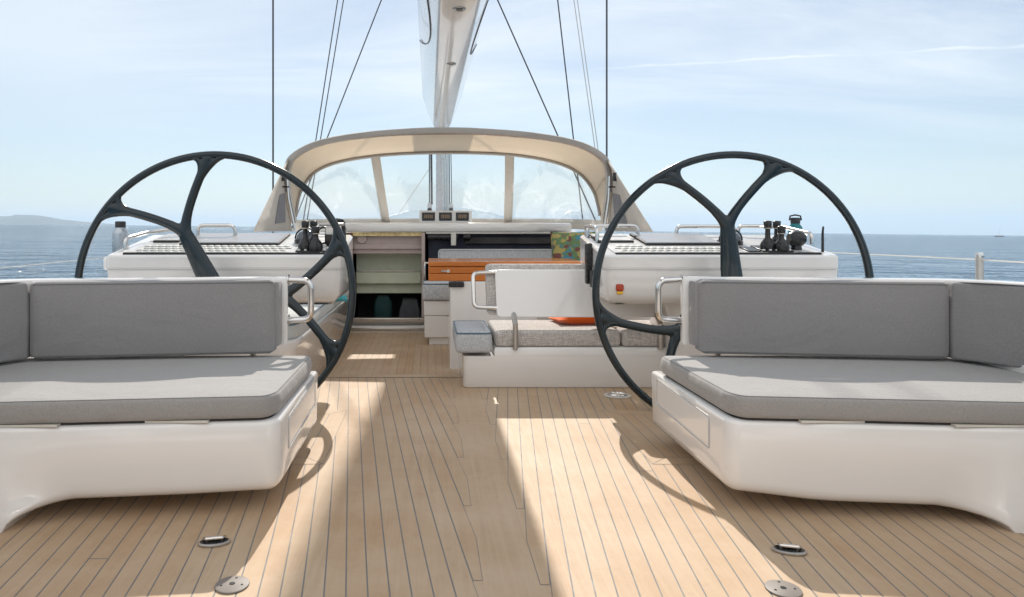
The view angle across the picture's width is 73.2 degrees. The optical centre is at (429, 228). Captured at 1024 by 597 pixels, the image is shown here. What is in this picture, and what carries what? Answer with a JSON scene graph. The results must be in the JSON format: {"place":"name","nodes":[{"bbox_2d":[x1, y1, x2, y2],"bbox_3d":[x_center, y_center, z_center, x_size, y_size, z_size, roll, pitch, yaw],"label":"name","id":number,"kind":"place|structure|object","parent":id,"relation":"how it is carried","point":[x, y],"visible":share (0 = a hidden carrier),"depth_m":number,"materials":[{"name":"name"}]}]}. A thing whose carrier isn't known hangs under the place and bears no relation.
{"place":"outdoors","nodes":[
{"label":"outdoors","id":0,"kind":"place"},
{"bbox_2d":[0,215,114,224],"bbox_3d":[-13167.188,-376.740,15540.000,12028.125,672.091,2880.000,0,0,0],"label":"hills","id":1,"kind":"structure","parent":0,"point":[25,219],"depth_m":14718.36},
{"bbox_2d":[319,332,457,373],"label":"cockpit floor","id":2,"kind":"structure","parent":0,"point":[390,353],"depth_m":6.45,"materials":[{"name":"brown wood"}]},
{"bbox_2d":[184,289,348,373],"bbox_3d":[-1.430,0.921,6.075,1.120,0.578,3.310,0,0,0],"label":"settee","id":3,"kind":"object","parent":2,"relation":"on","point":[329,319],"visible":0.2,"depth_m":5.38,"materials":[{"name":"white plastic"}]},
{"bbox_2d":[335,294,347,301],"bbox_3d":[-0.980,0.550,6.350,0.420,0.260,0.189,0,0,-20],"label":"pillow","id":4,"kind":"object","parent":3,"relation":"on","point":[343,298],"visible":0.06,"depth_m":6.33,"materials":[{"name":"teal fabric"}]},
{"bbox_2d":[422,281,447,344],"bbox_3d":[0.097,0.878,7.195,0.342,0.643,0.418,0,0,0],"label":"stool","id":5,"kind":"object","parent":2,"relation":"on","point":[435,296],"visible":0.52,"depth_m":7.02,"materials":[{"name":"white paint"}]},
{"bbox_2d":[438,249,551,319],"bbox_3d":[0.928,0.715,7.598,1.664,0.971,0.604,0,0,0],"label":"bench seat","id":6,"kind":"object","parent":2,"relation":"on","point":[494,253],"visible":0.05,"depth_m":7.62,"materials":[{"name":"grey fabric"}]},
{"bbox_2d":[550,231,594,260],"bbox_3d":[1.458,0.233,6.900,0.460,0.408,0.182,0,0,8],"label":"pillow","id":7,"kind":"object","parent":6,"relation":"on","point":[565,244],"visible":0.48,"depth_m":6.87,"materials":[{"name":"fabric"}]},
{"bbox_2d":[428,258,580,368],"bbox_3d":[0.666,0.743,6.175,1.347,0.915,0.750,0,0,0],"label":"cockpit table","id":8,"kind":"object","parent":2,"relation":"on","point":[456,273],"visible":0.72,"depth_m":5.85,"materials":[{"name":"brown wood"}]},
{"bbox_2d":[452,264,664,387],"bbox_3d":[1.259,0.739,5.133,2.162,0.962,0.934,0,0,0],"label":"settee","id":9,"kind":"object","parent":2,"relation":"on","point":[514,352],"visible":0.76,"depth_m":4.71,"materials":[{"name":"white plastic"}]},
{"bbox_2d":[549,317,594,324],"bbox_3d":[1.130,0.670,5.080,0.420,0.092,0.299,0,0,-6],"label":"pillow","id":10,"kind":"object","parent":9,"relation":"on","point":[576,320],"visible":0.41,"depth_m":4.95,"materials":[{"name":"orange fabric"}]},
{"bbox_2d":[599,233,649,319],"bbox_3d":[2.162,0.682,7.059,0.749,1.235,3.902,0,0,-2],"label":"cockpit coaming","id":11,"kind":"object","parent":2,"relation":"on","point":[636,318],"visible":0.02,"depth_m":6.07,"materials":[{"name":"white plastic"}]},
{"bbox_2d":[0,374,1023,596],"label":"aft deck","id":12,"kind":"structure","parent":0,"point":[419,485],"depth_m":2.52,"materials":[{"name":"brown wood"}]},
{"bbox_2d":[0,274,317,532],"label":"helm bench","id":13,"kind":"object","parent":12,"relation":"on","point":[106,390],"visible":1,"depth_m":2.79,"materials":[{"name":"white gelcoat fiberglass"},{"name":"grey upholstery"},{"name":"stainless steel"}]},
{"bbox_2d":[198,535,230,547],"bbox_3d":[-0.749,1.083,2.378,0.108,0.028,0.066,0,0,0],"label":"pad eye","id":14,"kind":"object","parent":12,"relation":"on","point":[212,541],"visible":1,"depth_m":2.36,"materials":[{"name":"silver metal"}]},
{"bbox_2d":[106,218,352,303],"bbox_3d":[-1.370,0.540,4.787,1.628,1.220,0.885,0,0,0],"label":"helm console","id":15,"kind":"object","parent":12,"relation":"on","point":[236,254],"visible":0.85,"depth_m":4.38,"materials":[{"name":"white plastic"}]},
{"bbox_2d":[103,256,106,269],"bbox_3d":[-2.110,0.233,4.725,0.140,0.095,0.350,0,0,0],"label":"bottle shelf","id":16,"kind":"object","parent":15,"relation":"attached to","point":[105,263],"visible":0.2,"depth_m":4.55,"materials":[{"name":"white plastic"}]},
{"bbox_2d":[112,221,128,252],"bbox_3d":[-2.135,0.068,4.720,0.106,0.235,0.105,0,0,0],"label":"bottle","id":17,"kind":"object","parent":16,"relation":"on","point":[120,233],"visible":0.81,"depth_m":4.68,"materials":[{"name":"clear plastic"}]},
{"bbox_2d":[74,151,355,388],"bbox_3d":[-1.286,0.382,4.324,1.694,1.694,0.552,0,0,0],"label":"steering wheel","id":18,"kind":"object","parent":15,"relation":"attached to","point":[200,262],"visible":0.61,"depth_m":4.08,"materials":[{"name":"black paint"}]},
{"bbox_2d":[214,576,248,593],"bbox_3d":[-0.606,1.094,2.100,0.104,0.005,0.104,0,0,0],"label":"deck plate","id":19,"kind":"object","parent":12,"relation":"on","point":[230,584],"visible":1,"depth_m":2.09,"materials":[{"name":"silver metal"}]},
{"bbox_2d":[604,392,630,398],"bbox_3d":[1.234,1.088,4.478,0.176,0.016,0.150,0,0,0],"label":"lifting ring","id":20,"kind":"object","parent":12,"relation":"on","point":[620,395],"visible":1,"depth_m":4.45,"materials":[{"name":"metal"}]},
{"bbox_2d":[580,221,837,355],"bbox_3d":[1.905,0.549,4.787,1.663,1.202,0.887,0,0,0],"label":"helm console","id":21,"kind":"object","parent":12,"relation":"on","point":[637,266],"visible":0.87,"depth_m":4.38,"materials":[{"name":"white plastic"}]},
{"bbox_2d":[592,151,873,406],"bbox_3d":[1.825,0.382,4.324,1.694,1.694,0.552,0,0,0],"label":"steering wheel","id":22,"kind":"object","parent":21,"relation":"attached to","point":[606,319],"visible":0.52,"depth_m":4.08,"materials":[{"name":"black paint"}]},
{"bbox_2d":[764,580,802,596],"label":"deck plate","id":23,"kind":"object","parent":12,"relation":"on","point":[781,588],"visible":1,"depth_m":2.07,"materials":[{"name":"silver metal"}]},
{"bbox_2d":[772,543,806,555],"bbox_3d":[1.223,1.083,2.319,0.108,0.028,0.068,0,0,0],"label":"pad eye","id":24,"kind":"object","parent":12,"relation":"on","point":[790,549],"visible":1,"depth_m":2.30,"materials":[{"name":"silver metal"}]},
{"bbox_2d":[651,274,1023,532],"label":"helm bench","id":25,"kind":"object","parent":12,"relation":"on","point":[884,390],"visible":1,"depth_m":2.85,"materials":[{"name":"white gelcoat fiberglass"},{"name":"grey upholstery"},{"name":"stainless steel"}]},
{"bbox_2d":[0,224,1023,281],"bbox_3d":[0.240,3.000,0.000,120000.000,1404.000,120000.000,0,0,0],"label":"sea","id":26,"kind":"structure","parent":0,"point":[27,244],"depth_m":100.80,"materials":[{"name":"liquid"}]},
{"bbox_2d":[979,362,1023,372],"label":"hull","id":27,"kind":"object","parent":26,"relation":"on","point":[1021,369],"depth_m":3.05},
{"bbox_2d":[2,257,103,267],"bbox_3d":[-2.910,0.255,4.550,0.026,0.035,7.900,0,0,1],"label":"lifeline","id":28,"kind":"object","parent":27,"relation":"attached to","point":[48,263],"depth_m":5.19,"materials":[{"name":"metal"}]},
{"bbox_2d":[272,0,273,232],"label":"rigging wire","id":29,"kind":"object","parent":27,"relation":"attached to","point":[272,92],"depth_m":11.59,"materials":[{"name":"grey metal"}]},
{"bbox_2d":[318,223,575,332],"bbox_3d":[0.240,1.141,12.700,3.954,2.418,9.600,0,0,0],"label":"coachroof","id":30,"kind":"object","parent":27,"relation":"on","point":[389,259],"visible":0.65,"depth_m":8.10,"materials":[{"name":"plastic"}]},
{"bbox_2d":[374,295,392,316],"bbox_3d":[-0.564,0.970,8.360,0.232,0.300,0.120,0,0,0],"label":"bag","id":31,"kind":"object","parent":30,"relation":"on","point":[382,305],"visible":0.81,"depth_m":8.31,"materials":[{"name":"teal fabric"}]},
{"bbox_2d":[399,298,421,316],"bbox_3d":[-0.233,0.985,8.342,0.280,0.270,0.156,0,0,0],"label":"bag","id":32,"kind":"object","parent":30,"relation":"on","point":[409,307],"visible":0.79,"depth_m":8.29,"materials":[{"name":"grey fabric"}]},
{"bbox_2d":[424,260,427,280],"bbox_3d":[0.077,0.530,7.957,0.286,0.330,0.185,0,0,0],"label":"grab rail","id":33,"kind":"object","parent":30,"relation":"attached to","point":[425,262],"visible":0.44,"depth_m":7.87,"materials":[{"name":"silver metal"}]},
{"bbox_2d":[429,154,429,201],"bbox_3d":[0.004,-0.959,13.000,0.030,1.723,0.022,0,0,0],"label":"halyard","id":34,"kind":"object","parent":30,"relation":"on","point":[429,177],"visible":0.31,"depth_m":12.99,"materials":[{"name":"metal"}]},
{"bbox_2d":[430,154,432,204],"bbox_3d":[0.042,-1.121,13.000,0.053,1.333,0.040,0,0,0],"label":"halyard","id":35,"kind":"object","parent":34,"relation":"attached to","point":[431,174],"visible":0.61,"depth_m":12.99,"materials":[{"name":"fabric"}]},
{"bbox_2d":[427,202,431,210],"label":"pulley block","id":36,"kind":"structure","parent":30,"relation":"on","point":[429,206],"depth_m":12.87,"materials":[{"name":"metal"}]},
{"bbox_2d":[436,154,442,210],"bbox_3d":[0.240,-14.850,14.005,5.400,30.100,0.990,0,0,0],"label":"mast","id":37,"kind":"object","parent":30,"relation":"on","point":[439,183],"depth_m":14.00,"materials":[{"name":"metal"}]},
{"bbox_2d":[303,0,337,219],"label":"rigging wire","id":38,"kind":"object","parent":37,"relation":"attached to","point":[323,92],"depth_m":13.99,"materials":[{"name":"grey metal"}]},
{"bbox_2d":[307,0,343,218],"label":"rigging wire","id":39,"kind":"object","parent":37,"relation":"attached to","point":[327,95],"depth_m":14.59,"materials":[{"name":"grey metal"}]},
{"bbox_2d":[292,0,381,227],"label":"rigging wire","id":40,"kind":"object","parent":37,"relation":"attached to","point":[344,93],"visible":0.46,"depth_m":13.99,"materials":[{"name":"grey metal"}]},
{"bbox_2d":[399,169,428,212],"bbox_3d":[-0.268,-0.739,13.000,0.610,0.900,0.012,0,0,0],"label":"rigging wire","id":41,"kind":"object","parent":37,"relation":"attached to","point":[414,190],"visible":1,"depth_m":13.00,"materials":[{"name":"metal"}]},
{"bbox_2d":[417,0,488,126],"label":"boom","id":42,"kind":"object","parent":37,"relation":"attached to","point":[449,30],"visible":0.94,"depth_m":7.32,"materials":[{"name":"paint"}]},
{"bbox_2d":[449,154,449,202],"bbox_3d":[0.382,-1.089,13.000,0.036,1.593,0.020,0,0,0],"label":"halyard","id":43,"kind":"object","parent":42,"relation":"hanging from","point":[449,178],"visible":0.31,"depth_m":12.99,"materials":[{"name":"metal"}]},
{"bbox_2d":[451,164,451,201],"bbox_3d":[0.418,-1.089,13.000,0.040,1.593,0.016,0,0,0],"label":"halyard","id":44,"kind":"object","parent":42,"relation":"hanging from","point":[451,182],"visible":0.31,"depth_m":12.99,"materials":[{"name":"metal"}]},
{"bbox_2d":[497,0,595,219],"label":"rigging wire","id":45,"kind":"object","parent":37,"relation":"attached to","point":[542,100],"visible":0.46,"depth_m":13.99,"materials":[{"name":"grey metal"}]},
{"bbox_2d":[557,0,582,218],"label":"rigging wire","id":46,"kind":"object","parent":37,"relation":"attached to","point":[569,99],"depth_m":13.99,"materials":[{"name":"grey metal"}]},
{"bbox_2d":[574,1,594,146],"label":"rigging wire","id":47,"kind":"object","parent":37,"relation":"attached to","point":[584,73],"depth_m":14.39,"materials":[{"name":"metal"}]},
{"bbox_2d":[577,0,598,149],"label":"rigging wire","id":48,"kind":"object","parent":37,"relation":"attached to","point":[587,74],"depth_m":13.99,"materials":[{"name":"metal"}]},
{"bbox_2d":[441,154,448,210],"bbox_3d":[0.311,-1.023,13.200,0.149,1.850,0.124,0,0,0],"label":"boom vang","id":49,"kind":"object","parent":30,"relation":"on","point":[444,157],"visible":0.66,"depth_m":13.15,"materials":[{"name":"silver metal"}]},
{"bbox_2d":[419,211,471,222],"bbox_3d":[0.200,-0.142,8.352,0.638,0.152,0.136,0,0,0],"label":"instrument pod","id":50,"kind":"object","parent":30,"relation":"on","point":[445,216],"visible":1,"depth_m":8.29,"materials":[{"name":"white paint"}]},
{"bbox_2d":[449,202,452,210],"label":"pulley block","id":51,"kind":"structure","parent":30,"relation":"on","point":[450,206],"depth_m":12.87,"materials":[{"name":"metal"}]},
{"bbox_2d":[253,127,652,231],"bbox_3d":[0.223,-0.541,8.060,3.697,1.152,3.920,0,0,0],"label":"sprayhood","id":52,"kind":"object","parent":30,"relation":"on","point":[592,166],"visible":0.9,"depth_m":8.04,"materials":[{"name":"beige fabric"}]},
{"bbox_2d":[606,0,607,229],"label":"rigging wire","id":53,"kind":"object","parent":27,"relation":"attached to","point":[606,79],"depth_m":11.59,"materials":[{"name":"grey metal"}]},
{"bbox_2d":[975,252,984,279],"bbox_3d":[3.507,0.377,4.350,0.052,0.447,0.051,0,0,0],"label":"stanchion","id":54,"kind":"object","parent":27,"relation":"on","point":[979,266],"visible":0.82,"depth_m":4.33,"materials":[{"name":"metal"}]},
{"bbox_2d":[830,252,1023,262],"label":"lifeline","id":55,"kind":"object","parent":54,"relation":"attached to","point":[935,257],"visible":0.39,"depth_m":4.69,"materials":[{"name":"silver metal"}]},
{"bbox_2d":[0,0,1023,235],"label":"sky","id":56,"kind":"structure","parent":0,"point":[910,112],"materials":[{"name":"blue"}]},
{"bbox_3d":[2.713,0.203,5.015,0.175,0.095,0.330,0,0,0],"label":"bottle shelf","id":57,"kind":"object","parent":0,"visible":0},
{"bbox_2d":[788,214,802,232],"bbox_3d":[2.692,0.025,5.020,0.098,0.261,0.097,0,0,0],"label":"bottle","id":58,"kind":"object","parent":57,"relation":"on","point":[795,222],"visible":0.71,"depth_m":5.00,"materials":[{"name":"teal plastic"}]}
]}

